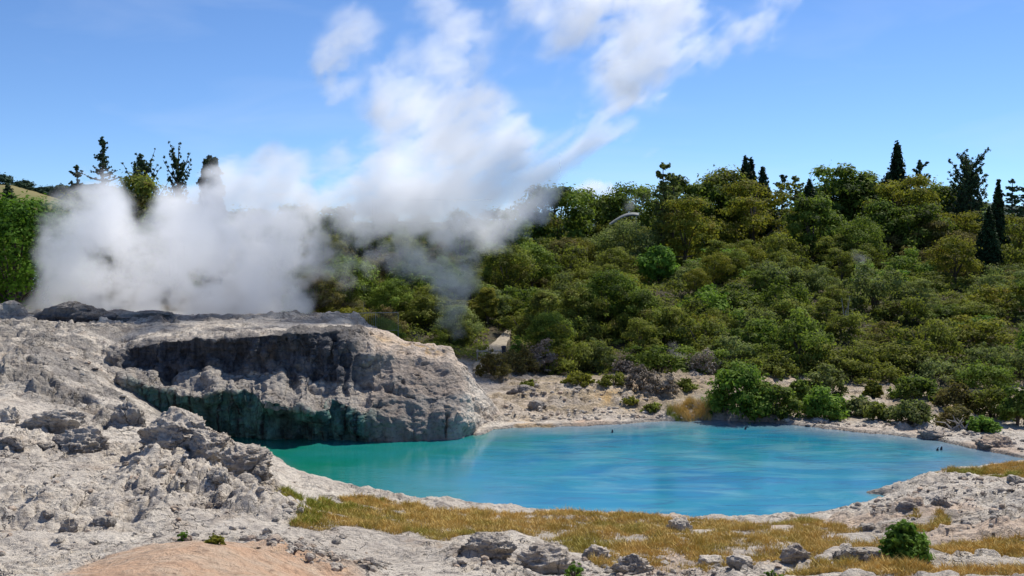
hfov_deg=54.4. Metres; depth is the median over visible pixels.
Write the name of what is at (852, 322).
scrub bush
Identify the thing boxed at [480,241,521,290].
scrub tree
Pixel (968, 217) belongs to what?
yellow green tree
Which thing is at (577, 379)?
leafy bush
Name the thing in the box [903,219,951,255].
scrub tree
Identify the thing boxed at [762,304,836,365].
scrub bush
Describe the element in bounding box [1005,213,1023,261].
yellow green tree
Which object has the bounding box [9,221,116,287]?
bushy tree
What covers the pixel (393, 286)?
slope tree
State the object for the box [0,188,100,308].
great leafy tree
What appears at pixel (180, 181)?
upswept conifer
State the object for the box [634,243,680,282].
bright leafy tree
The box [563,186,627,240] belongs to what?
rounded tree
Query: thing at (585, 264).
scrub bush
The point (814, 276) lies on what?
scrub bush
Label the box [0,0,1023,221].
sky
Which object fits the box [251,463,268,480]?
boulder
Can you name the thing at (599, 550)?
boulder
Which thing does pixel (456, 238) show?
scrub tree
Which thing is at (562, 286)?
scrub bush
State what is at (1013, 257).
scrub bush
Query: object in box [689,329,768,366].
scrub bush
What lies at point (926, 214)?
bushy tree
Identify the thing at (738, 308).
scrub bush
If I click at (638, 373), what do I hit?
leafy bush
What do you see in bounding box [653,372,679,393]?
leafy bush
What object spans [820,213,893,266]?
bushy tree
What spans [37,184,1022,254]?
mountain
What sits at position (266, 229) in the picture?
bushy tree
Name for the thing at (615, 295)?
scrub tree
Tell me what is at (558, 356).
leafy bush
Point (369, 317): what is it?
metal fence
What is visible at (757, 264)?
scrub bush
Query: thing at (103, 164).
open conifer
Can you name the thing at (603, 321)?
scrub bush
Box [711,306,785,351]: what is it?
scrub bush
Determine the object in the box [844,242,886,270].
scrub tree
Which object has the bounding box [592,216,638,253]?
scrub tree
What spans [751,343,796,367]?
scrub bush
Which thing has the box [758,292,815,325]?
scrub bush
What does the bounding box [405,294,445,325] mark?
slope tree
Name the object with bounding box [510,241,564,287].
scrub tree
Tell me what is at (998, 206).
dark spire conifer
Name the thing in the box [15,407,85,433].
boulder
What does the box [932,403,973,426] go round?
leafy bush
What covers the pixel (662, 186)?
slender gum tree
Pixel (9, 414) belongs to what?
boulder
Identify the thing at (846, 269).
scrub tree
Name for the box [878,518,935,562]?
foreground bush
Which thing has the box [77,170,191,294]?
bushy tree
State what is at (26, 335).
ground
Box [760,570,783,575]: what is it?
green sprig
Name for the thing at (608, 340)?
scrub bush
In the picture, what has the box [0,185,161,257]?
hill
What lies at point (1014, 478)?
boulder
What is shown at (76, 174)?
open conifer
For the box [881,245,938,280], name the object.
scrub bush
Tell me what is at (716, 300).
scrub bush
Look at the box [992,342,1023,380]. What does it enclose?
scrub bush
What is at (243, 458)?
boulder
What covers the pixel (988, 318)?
scrub bush
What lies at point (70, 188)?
hilltop tree
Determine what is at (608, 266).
scrub tree
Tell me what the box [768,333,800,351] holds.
leafy bush
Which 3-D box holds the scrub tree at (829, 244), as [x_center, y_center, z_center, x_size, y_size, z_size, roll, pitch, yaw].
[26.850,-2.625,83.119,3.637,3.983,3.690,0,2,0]
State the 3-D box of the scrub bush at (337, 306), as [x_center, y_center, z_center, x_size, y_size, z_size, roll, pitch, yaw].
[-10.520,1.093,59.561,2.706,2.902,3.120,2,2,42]
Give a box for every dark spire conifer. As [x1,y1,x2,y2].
[0,182,22,272]
[738,155,764,239]
[748,156,766,237]
[757,166,780,237]
[799,179,831,263]
[874,140,922,206]
[874,170,901,221]
[971,206,1004,274]
[989,179,1011,265]
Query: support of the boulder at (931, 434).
on the ground at (26, 335)
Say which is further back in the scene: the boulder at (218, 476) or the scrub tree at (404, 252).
the scrub tree at (404, 252)
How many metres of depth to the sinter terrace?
39.37 m
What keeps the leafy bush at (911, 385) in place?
on the ground at (26, 335)
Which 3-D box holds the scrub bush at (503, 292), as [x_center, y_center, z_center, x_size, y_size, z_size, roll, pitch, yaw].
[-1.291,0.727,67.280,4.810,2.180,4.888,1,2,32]
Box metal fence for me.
[306,312,397,330]
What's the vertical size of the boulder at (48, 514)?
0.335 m
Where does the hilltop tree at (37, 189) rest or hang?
on the hill
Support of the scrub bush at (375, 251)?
on the ground at (26, 335)
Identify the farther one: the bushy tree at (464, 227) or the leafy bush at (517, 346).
the bushy tree at (464, 227)
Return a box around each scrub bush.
[275,257,321,294]
[281,248,336,281]
[302,246,379,292]
[315,305,371,323]
[316,286,365,311]
[356,277,389,302]
[357,241,385,273]
[363,304,412,337]
[383,250,448,296]
[389,284,450,311]
[390,298,455,326]
[410,272,474,293]
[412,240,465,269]
[416,249,454,275]
[424,254,465,279]
[432,320,473,346]
[440,299,492,318]
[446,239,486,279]
[463,264,495,282]
[463,284,512,308]
[494,296,538,335]
[498,285,548,316]
[516,268,553,286]
[526,290,565,311]
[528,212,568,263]
[529,326,580,348]
[536,268,589,299]
[536,320,575,357]
[537,242,592,285]
[539,321,607,374]
[548,252,593,289]
[561,291,616,325]
[566,295,620,343]
[574,338,618,356]
[596,255,650,282]
[602,292,640,340]
[620,344,697,372]
[628,305,695,348]
[633,276,703,322]
[664,295,731,352]
[665,258,717,282]
[674,258,693,270]
[674,283,732,315]
[676,343,706,359]
[680,349,747,374]
[682,248,748,282]
[687,246,717,262]
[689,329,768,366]
[690,312,728,336]
[699,307,738,328]
[708,282,772,309]
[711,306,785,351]
[722,220,773,259]
[723,304,758,320]
[728,301,781,334]
[745,255,813,290]
[748,260,796,278]
[750,221,816,265]
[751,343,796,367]
[758,274,812,311]
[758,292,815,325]
[759,253,813,284]
[761,284,797,297]
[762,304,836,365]
[794,261,843,292]
[817,292,855,304]
[817,353,874,385]
[821,305,873,340]
[840,255,929,311]
[842,261,910,284]
[843,332,893,353]
[863,320,919,346]
[865,289,938,326]
[865,333,946,372]
[866,321,901,333]
[874,260,935,274]
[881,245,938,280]
[884,293,966,358]
[899,245,928,265]
[904,269,956,290]
[923,297,942,308]
[924,304,965,319]
[932,250,980,276]
[939,292,965,312]
[945,314,1016,343]
[952,297,1010,319]
[954,273,1011,288]
[955,314,1004,328]
[956,342,1013,365]
[957,261,1020,276]
[957,284,1023,310]
[967,263,1014,298]
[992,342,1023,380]
[996,275,1023,290]
[998,220,1023,270]
[1000,262,1023,282]
[1004,327,1023,352]
[1013,319,1023,339]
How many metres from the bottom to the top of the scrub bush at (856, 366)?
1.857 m
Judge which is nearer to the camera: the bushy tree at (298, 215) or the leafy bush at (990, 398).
the leafy bush at (990, 398)
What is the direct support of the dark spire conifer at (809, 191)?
on the ground at (26, 335)
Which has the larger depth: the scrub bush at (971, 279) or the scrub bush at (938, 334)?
the scrub bush at (971, 279)
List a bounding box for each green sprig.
[177,531,187,540]
[203,532,226,544]
[564,561,583,575]
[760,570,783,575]
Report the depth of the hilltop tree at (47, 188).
259.55 m
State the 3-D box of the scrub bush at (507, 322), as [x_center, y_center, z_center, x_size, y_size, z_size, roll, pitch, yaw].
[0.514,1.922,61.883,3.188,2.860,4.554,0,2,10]
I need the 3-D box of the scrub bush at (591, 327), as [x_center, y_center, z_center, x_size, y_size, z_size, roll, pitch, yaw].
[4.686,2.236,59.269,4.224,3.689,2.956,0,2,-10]
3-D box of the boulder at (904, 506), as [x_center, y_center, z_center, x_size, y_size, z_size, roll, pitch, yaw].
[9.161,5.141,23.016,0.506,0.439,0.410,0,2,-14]
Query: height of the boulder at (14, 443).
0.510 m
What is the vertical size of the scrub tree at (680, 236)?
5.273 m
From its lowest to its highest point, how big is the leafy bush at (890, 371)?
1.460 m
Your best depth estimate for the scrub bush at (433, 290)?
63.90 m
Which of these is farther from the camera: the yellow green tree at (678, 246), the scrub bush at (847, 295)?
the yellow green tree at (678, 246)
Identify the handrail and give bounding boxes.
[476,349,501,359]
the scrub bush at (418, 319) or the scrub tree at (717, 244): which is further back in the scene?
the scrub tree at (717, 244)
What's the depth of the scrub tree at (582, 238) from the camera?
96.25 m
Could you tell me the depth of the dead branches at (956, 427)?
39.37 m
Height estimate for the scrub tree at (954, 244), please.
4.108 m
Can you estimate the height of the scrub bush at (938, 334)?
4.452 m
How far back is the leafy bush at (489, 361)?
48.98 m
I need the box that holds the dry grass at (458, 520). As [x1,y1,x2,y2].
[275,459,1023,575]
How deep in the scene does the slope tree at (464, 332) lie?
55.85 m
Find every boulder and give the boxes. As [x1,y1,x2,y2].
[0,300,22,312]
[0,406,20,423]
[0,436,24,451]
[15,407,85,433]
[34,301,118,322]
[34,441,55,450]
[42,509,54,518]
[52,426,109,453]
[58,518,78,532]
[92,516,116,527]
[108,309,146,321]
[110,400,145,426]
[135,310,170,316]
[137,406,214,451]
[189,428,230,463]
[204,467,230,487]
[218,443,273,479]
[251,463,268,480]
[457,532,516,559]
[506,385,535,393]
[515,541,585,575]
[527,400,546,409]
[581,544,611,558]
[610,553,654,574]
[666,516,692,531]
[696,555,725,567]
[726,554,753,569]
[779,543,811,563]
[812,418,828,423]
[832,547,873,562]
[858,523,875,530]
[864,550,886,561]
[895,501,918,512]
[918,429,944,439]
[931,496,950,507]
[975,433,1014,449]
[1007,474,1023,483]
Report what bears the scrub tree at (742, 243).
on the ground at (26, 335)
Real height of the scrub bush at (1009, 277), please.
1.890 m
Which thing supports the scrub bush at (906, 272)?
on the ground at (26, 335)
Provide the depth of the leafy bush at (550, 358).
51.66 m
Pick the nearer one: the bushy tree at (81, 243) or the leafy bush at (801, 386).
the leafy bush at (801, 386)
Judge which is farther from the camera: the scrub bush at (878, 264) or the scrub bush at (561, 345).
the scrub bush at (878, 264)
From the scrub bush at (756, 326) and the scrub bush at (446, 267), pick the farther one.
the scrub bush at (446, 267)
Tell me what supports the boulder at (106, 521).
on the ground at (26, 335)
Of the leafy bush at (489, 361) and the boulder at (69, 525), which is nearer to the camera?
the boulder at (69, 525)
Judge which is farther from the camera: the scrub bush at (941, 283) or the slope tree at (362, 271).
the scrub bush at (941, 283)
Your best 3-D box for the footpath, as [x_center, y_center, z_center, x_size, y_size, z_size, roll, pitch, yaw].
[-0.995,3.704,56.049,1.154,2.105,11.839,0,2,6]
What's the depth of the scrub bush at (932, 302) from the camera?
66.60 m
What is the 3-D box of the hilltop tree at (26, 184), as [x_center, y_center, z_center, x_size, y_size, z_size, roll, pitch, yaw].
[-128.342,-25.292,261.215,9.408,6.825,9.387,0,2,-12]
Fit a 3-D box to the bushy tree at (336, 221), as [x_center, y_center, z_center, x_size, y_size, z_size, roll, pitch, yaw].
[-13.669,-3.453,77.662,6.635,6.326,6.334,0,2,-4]
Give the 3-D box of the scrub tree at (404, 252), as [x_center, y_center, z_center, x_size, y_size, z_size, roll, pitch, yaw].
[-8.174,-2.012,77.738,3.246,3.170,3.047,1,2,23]
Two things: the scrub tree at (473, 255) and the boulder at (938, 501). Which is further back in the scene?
the scrub tree at (473, 255)
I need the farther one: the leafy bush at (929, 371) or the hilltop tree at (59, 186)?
the hilltop tree at (59, 186)
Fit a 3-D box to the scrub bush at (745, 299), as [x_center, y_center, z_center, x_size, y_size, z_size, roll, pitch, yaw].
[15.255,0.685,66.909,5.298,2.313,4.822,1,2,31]
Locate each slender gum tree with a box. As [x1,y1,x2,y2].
[647,162,679,246]
[664,173,686,259]
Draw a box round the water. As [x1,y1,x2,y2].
[231,420,1023,516]
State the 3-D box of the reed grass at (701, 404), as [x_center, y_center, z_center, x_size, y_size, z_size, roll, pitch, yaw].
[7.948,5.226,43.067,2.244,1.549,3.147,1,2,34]
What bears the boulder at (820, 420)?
on the ground at (26, 335)
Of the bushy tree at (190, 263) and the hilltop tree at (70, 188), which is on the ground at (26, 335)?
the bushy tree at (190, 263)
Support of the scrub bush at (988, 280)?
on the ground at (26, 335)
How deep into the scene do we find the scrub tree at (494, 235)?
100.10 m
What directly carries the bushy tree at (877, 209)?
on the ground at (26, 335)
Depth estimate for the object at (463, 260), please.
76.70 m
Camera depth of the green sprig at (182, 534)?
15.39 m
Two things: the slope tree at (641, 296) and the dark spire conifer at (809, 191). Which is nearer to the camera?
the slope tree at (641, 296)
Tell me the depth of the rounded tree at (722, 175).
99.67 m
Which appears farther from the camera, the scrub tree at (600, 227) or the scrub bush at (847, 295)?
the scrub tree at (600, 227)
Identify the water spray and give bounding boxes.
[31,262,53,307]
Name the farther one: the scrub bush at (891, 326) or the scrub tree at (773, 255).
the scrub tree at (773, 255)
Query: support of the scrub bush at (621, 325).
on the ground at (26, 335)
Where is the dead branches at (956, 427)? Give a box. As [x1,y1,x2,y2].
[936,416,976,429]
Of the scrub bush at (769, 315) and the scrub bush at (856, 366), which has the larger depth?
the scrub bush at (769, 315)
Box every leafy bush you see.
[473,348,514,378]
[499,343,542,374]
[508,335,525,352]
[520,379,538,385]
[523,337,561,372]
[546,347,568,369]
[560,370,595,387]
[574,337,618,372]
[593,371,625,386]
[611,355,634,371]
[620,396,639,405]
[623,363,659,392]
[640,402,661,413]
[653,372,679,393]
[671,377,699,392]
[683,347,722,375]
[700,359,779,422]
[743,406,769,418]
[745,349,803,379]
[749,373,804,419]
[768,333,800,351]
[789,373,813,403]
[793,341,851,375]
[794,382,850,420]
[801,363,849,396]
[823,342,881,373]
[838,394,877,417]
[852,361,911,384]
[862,380,883,397]
[863,401,893,419]
[880,399,936,424]
[886,374,945,401]
[910,355,971,384]
[929,379,982,412]
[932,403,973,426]
[953,357,1019,390]
[962,385,1022,420]
[965,415,1002,432]
[997,385,1023,424]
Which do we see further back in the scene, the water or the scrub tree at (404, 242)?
the scrub tree at (404, 242)
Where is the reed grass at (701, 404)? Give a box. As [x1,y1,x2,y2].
[664,395,711,421]
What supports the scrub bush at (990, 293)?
on the ground at (26, 335)
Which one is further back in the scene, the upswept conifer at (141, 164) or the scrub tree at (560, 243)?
the scrub tree at (560, 243)
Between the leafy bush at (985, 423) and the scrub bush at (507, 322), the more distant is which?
the scrub bush at (507, 322)
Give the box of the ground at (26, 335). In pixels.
[0,261,1023,575]
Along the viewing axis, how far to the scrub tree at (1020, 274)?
65.88 m
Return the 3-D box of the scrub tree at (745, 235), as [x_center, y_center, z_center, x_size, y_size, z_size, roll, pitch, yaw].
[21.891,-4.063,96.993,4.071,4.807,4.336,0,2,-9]
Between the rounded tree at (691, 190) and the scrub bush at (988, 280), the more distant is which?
the rounded tree at (691, 190)
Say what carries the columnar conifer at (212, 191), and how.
on the ground at (26, 335)
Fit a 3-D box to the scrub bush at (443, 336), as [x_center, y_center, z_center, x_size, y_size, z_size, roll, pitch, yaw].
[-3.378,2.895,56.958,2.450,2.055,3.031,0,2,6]
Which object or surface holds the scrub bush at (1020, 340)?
on the ground at (26, 335)
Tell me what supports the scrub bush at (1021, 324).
on the ground at (26, 335)
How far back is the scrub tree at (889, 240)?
86.42 m
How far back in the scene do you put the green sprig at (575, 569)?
14.93 m
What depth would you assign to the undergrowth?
62.45 m
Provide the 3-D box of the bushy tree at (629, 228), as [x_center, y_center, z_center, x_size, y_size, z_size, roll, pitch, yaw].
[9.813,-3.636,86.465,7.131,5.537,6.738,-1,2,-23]
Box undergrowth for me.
[281,257,1023,384]
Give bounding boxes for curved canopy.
[609,212,638,233]
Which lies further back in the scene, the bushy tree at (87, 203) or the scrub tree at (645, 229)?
the scrub tree at (645, 229)
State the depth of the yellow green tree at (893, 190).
90.90 m
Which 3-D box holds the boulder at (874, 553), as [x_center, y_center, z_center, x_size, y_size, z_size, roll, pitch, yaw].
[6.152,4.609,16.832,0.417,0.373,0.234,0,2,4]
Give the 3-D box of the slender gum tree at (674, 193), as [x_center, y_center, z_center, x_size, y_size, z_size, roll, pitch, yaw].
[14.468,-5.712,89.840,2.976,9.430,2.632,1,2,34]
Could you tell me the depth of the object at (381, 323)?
53.69 m
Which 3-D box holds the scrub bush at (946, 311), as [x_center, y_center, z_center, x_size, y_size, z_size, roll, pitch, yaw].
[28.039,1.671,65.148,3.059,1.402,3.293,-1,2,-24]
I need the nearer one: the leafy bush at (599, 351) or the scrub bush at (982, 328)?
the leafy bush at (599, 351)
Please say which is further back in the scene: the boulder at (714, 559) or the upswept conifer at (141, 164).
the upswept conifer at (141, 164)
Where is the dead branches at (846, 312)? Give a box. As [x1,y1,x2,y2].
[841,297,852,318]
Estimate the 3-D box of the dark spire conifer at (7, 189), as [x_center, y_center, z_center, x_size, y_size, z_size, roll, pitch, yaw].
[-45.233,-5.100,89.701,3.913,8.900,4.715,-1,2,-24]
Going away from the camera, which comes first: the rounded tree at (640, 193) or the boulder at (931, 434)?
the boulder at (931, 434)
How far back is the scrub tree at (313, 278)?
57.72 m
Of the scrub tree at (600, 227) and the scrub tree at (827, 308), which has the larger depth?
the scrub tree at (600, 227)
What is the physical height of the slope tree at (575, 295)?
3.285 m
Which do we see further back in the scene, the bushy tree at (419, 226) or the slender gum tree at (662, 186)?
the slender gum tree at (662, 186)
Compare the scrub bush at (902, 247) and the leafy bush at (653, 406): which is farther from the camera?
the scrub bush at (902, 247)
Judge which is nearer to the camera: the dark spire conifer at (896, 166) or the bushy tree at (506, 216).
the bushy tree at (506, 216)
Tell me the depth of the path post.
52.44 m
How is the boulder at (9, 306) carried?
on the ground at (26, 335)
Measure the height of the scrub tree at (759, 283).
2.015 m
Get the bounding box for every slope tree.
[288,268,343,309]
[316,250,381,311]
[366,277,413,316]
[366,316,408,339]
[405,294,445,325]
[427,302,486,337]
[449,323,472,345]
[473,287,498,323]
[520,288,560,325]
[521,310,577,349]
[544,285,604,329]
[572,268,639,322]
[617,286,669,328]
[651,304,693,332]
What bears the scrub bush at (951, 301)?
on the ground at (26, 335)
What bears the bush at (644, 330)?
on the ground at (26, 335)
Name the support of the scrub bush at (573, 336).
on the ground at (26, 335)
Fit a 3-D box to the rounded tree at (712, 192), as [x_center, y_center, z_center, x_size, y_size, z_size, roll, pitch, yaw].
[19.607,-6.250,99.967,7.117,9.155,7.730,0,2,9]
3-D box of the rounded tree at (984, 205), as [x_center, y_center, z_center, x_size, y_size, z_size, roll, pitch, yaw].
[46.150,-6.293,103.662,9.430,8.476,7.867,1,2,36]
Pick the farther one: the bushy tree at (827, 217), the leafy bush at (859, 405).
the bushy tree at (827, 217)
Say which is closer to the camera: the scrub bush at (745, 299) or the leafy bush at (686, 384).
the leafy bush at (686, 384)
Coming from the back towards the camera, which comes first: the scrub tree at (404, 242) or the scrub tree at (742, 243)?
the scrub tree at (742, 243)
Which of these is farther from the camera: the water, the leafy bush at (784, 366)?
the leafy bush at (784, 366)
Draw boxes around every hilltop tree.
[0,172,19,184]
[11,178,36,191]
[33,185,47,192]
[39,185,60,198]
[45,183,72,197]
[57,183,95,199]
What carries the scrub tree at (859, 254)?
on the ground at (26, 335)
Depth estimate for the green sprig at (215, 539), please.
12.88 m
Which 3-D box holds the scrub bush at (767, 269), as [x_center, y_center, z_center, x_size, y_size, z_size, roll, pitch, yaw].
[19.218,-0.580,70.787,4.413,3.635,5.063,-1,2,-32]
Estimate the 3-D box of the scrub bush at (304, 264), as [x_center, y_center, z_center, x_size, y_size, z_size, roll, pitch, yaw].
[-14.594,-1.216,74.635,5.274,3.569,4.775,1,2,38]
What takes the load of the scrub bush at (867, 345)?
on the ground at (26, 335)
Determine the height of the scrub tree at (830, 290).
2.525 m
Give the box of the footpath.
[473,328,511,372]
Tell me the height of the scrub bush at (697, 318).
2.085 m
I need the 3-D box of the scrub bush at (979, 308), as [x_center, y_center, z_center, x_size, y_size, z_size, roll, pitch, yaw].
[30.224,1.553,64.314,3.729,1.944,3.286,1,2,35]
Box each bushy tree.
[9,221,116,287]
[32,186,131,296]
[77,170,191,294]
[115,200,217,297]
[187,215,259,284]
[215,204,300,283]
[252,200,344,270]
[292,203,374,262]
[343,209,414,267]
[385,211,459,257]
[422,207,492,265]
[465,205,536,250]
[583,214,663,265]
[781,193,848,265]
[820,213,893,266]
[849,196,917,267]
[877,201,966,253]
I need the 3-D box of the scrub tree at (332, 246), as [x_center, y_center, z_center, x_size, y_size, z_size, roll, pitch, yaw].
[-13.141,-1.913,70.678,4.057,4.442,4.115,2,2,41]
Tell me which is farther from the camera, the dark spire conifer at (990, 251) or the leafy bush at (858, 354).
the dark spire conifer at (990, 251)
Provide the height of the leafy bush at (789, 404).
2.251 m
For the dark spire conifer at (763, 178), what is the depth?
104.20 m
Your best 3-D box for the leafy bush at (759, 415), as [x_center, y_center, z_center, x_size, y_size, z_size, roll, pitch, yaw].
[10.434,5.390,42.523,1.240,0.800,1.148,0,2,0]
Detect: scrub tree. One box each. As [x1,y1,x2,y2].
[287,270,344,310]
[293,230,349,271]
[329,272,359,298]
[356,255,382,274]
[368,225,411,257]
[375,251,399,278]
[377,234,427,272]
[397,244,425,266]
[445,228,478,252]
[454,276,486,302]
[462,246,489,268]
[479,220,507,242]
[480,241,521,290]
[480,243,540,293]
[484,289,513,318]
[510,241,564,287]
[535,236,547,246]
[544,236,588,264]
[558,231,589,244]
[565,237,597,264]
[586,263,619,289]
[591,246,638,274]
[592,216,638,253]
[602,280,633,316]
[609,271,646,290]
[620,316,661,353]
[624,226,656,256]
[652,224,694,261]
[681,268,713,291]
[698,251,735,285]
[703,239,735,256]
[713,247,754,278]
[718,221,757,248]
[728,238,753,258]
[735,243,770,271]
[746,270,767,294]
[765,249,792,265]
[810,296,840,323]
[812,233,852,270]
[820,285,851,313]
[824,246,858,279]
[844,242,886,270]
[851,249,874,273]
[877,234,913,261]
[899,279,940,319]
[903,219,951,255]
[918,252,934,265]
[923,234,983,281]
[934,229,981,261]
[1008,270,1023,301]
[1014,279,1023,305]
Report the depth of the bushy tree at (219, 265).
73.04 m
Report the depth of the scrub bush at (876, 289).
65.18 m
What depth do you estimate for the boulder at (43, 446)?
25.95 m
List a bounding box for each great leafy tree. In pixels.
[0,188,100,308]
[0,236,21,277]
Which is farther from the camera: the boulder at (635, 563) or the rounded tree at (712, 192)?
the rounded tree at (712, 192)
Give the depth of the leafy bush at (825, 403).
41.84 m
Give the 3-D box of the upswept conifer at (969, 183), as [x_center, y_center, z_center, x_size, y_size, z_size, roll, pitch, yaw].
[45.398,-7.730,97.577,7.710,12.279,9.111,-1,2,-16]
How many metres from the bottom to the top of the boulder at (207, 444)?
1.094 m
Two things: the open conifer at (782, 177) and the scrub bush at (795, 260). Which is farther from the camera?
the open conifer at (782, 177)
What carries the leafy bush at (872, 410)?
on the ground at (26, 335)
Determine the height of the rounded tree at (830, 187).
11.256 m
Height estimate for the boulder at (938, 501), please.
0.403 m
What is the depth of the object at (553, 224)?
88.88 m
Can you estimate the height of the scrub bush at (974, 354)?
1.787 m
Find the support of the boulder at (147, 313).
on the sinter terrace
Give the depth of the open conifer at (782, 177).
103.61 m
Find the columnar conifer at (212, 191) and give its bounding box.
[194,155,228,280]
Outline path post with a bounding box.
[501,346,505,361]
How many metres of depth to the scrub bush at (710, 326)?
56.04 m
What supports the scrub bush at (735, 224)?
on the ground at (26, 335)
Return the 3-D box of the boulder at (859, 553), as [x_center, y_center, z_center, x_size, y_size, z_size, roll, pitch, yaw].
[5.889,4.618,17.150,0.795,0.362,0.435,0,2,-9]
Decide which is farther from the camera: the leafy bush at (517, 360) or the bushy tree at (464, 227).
the bushy tree at (464, 227)
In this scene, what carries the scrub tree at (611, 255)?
on the ground at (26, 335)
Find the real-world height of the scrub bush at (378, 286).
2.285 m
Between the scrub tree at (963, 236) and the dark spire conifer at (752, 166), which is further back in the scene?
the dark spire conifer at (752, 166)
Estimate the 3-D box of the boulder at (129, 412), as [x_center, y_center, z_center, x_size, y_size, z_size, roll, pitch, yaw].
[-11.787,4.024,30.488,1.047,1.205,0.968,-1,2,-29]
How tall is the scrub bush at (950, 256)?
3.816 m
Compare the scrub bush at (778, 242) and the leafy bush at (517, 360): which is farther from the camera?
the scrub bush at (778, 242)
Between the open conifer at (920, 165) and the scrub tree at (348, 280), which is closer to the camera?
the scrub tree at (348, 280)
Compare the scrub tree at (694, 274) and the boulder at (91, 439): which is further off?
the scrub tree at (694, 274)
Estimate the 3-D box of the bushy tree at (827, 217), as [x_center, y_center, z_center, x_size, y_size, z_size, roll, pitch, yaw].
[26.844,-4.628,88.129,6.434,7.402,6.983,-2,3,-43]
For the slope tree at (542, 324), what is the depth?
55.66 m
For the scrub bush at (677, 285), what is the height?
3.911 m
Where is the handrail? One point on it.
(477, 351)
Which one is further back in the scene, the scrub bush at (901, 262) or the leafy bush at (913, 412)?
the scrub bush at (901, 262)
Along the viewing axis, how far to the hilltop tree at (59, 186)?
259.10 m
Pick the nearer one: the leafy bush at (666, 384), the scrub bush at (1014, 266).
the leafy bush at (666, 384)
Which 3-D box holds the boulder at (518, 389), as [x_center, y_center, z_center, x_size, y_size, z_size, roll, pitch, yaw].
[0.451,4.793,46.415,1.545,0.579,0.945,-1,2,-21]
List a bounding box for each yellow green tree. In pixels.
[651,196,726,259]
[692,176,802,245]
[858,171,951,240]
[932,210,983,247]
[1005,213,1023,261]
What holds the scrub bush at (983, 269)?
on the ground at (26, 335)
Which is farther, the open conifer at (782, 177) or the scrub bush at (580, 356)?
the open conifer at (782, 177)
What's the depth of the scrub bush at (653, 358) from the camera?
51.60 m
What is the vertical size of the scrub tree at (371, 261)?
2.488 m
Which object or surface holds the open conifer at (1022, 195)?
on the ground at (26, 335)
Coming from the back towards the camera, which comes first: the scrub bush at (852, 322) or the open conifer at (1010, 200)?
the open conifer at (1010, 200)
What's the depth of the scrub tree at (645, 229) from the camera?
94.42 m
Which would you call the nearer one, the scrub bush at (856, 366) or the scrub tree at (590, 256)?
the scrub bush at (856, 366)
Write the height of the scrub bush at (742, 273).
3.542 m
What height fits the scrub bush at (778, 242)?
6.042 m
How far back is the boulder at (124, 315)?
47.07 m
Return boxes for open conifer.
[65,165,92,243]
[73,136,128,287]
[768,174,789,232]
[776,175,804,231]
[912,160,935,187]
[1001,178,1023,226]
[1007,186,1023,217]
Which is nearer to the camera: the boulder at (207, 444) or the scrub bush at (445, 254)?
the boulder at (207, 444)
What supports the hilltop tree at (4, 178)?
on the hill
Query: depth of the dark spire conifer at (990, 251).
79.43 m
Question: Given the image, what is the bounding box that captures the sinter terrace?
[91,320,499,441]
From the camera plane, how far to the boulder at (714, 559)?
17.63 m
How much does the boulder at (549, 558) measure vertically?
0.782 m
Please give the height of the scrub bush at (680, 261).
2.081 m
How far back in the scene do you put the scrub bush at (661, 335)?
57.17 m
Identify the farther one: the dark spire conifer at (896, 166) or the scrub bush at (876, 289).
the dark spire conifer at (896, 166)
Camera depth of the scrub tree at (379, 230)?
80.17 m
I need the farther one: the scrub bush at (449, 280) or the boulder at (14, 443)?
the scrub bush at (449, 280)
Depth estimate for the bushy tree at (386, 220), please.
78.70 m
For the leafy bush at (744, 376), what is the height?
2.777 m
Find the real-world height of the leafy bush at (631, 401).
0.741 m
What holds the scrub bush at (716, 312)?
on the ground at (26, 335)
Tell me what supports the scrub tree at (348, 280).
on the ground at (26, 335)
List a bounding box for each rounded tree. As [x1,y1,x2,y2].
[507,180,597,245]
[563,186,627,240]
[585,181,659,237]
[650,176,715,250]
[681,181,740,247]
[688,164,775,241]
[788,162,877,225]
[832,170,880,216]
[920,179,986,222]
[937,195,992,216]
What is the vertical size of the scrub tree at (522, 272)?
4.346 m
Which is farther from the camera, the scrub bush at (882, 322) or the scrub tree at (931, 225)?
the scrub tree at (931, 225)
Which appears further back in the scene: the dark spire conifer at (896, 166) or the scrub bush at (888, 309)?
the dark spire conifer at (896, 166)
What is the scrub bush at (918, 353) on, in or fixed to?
on the ground at (26, 335)
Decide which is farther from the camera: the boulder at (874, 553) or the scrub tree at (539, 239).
the scrub tree at (539, 239)
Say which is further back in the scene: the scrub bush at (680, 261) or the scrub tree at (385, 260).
the scrub bush at (680, 261)
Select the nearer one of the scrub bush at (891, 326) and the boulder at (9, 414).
the boulder at (9, 414)
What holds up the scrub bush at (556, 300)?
on the ground at (26, 335)
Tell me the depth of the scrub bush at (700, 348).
54.25 m
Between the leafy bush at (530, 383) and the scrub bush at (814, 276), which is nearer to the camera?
the leafy bush at (530, 383)
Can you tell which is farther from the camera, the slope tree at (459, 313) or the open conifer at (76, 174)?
the open conifer at (76, 174)
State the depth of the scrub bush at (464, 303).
61.98 m
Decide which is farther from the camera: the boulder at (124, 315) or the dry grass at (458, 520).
the boulder at (124, 315)
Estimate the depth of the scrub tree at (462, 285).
64.99 m
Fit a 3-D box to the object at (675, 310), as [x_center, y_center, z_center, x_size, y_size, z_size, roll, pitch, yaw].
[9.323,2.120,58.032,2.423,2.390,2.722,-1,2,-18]
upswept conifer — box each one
[121,148,168,285]
[163,141,200,281]
[941,147,1010,233]
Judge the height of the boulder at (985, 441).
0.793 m

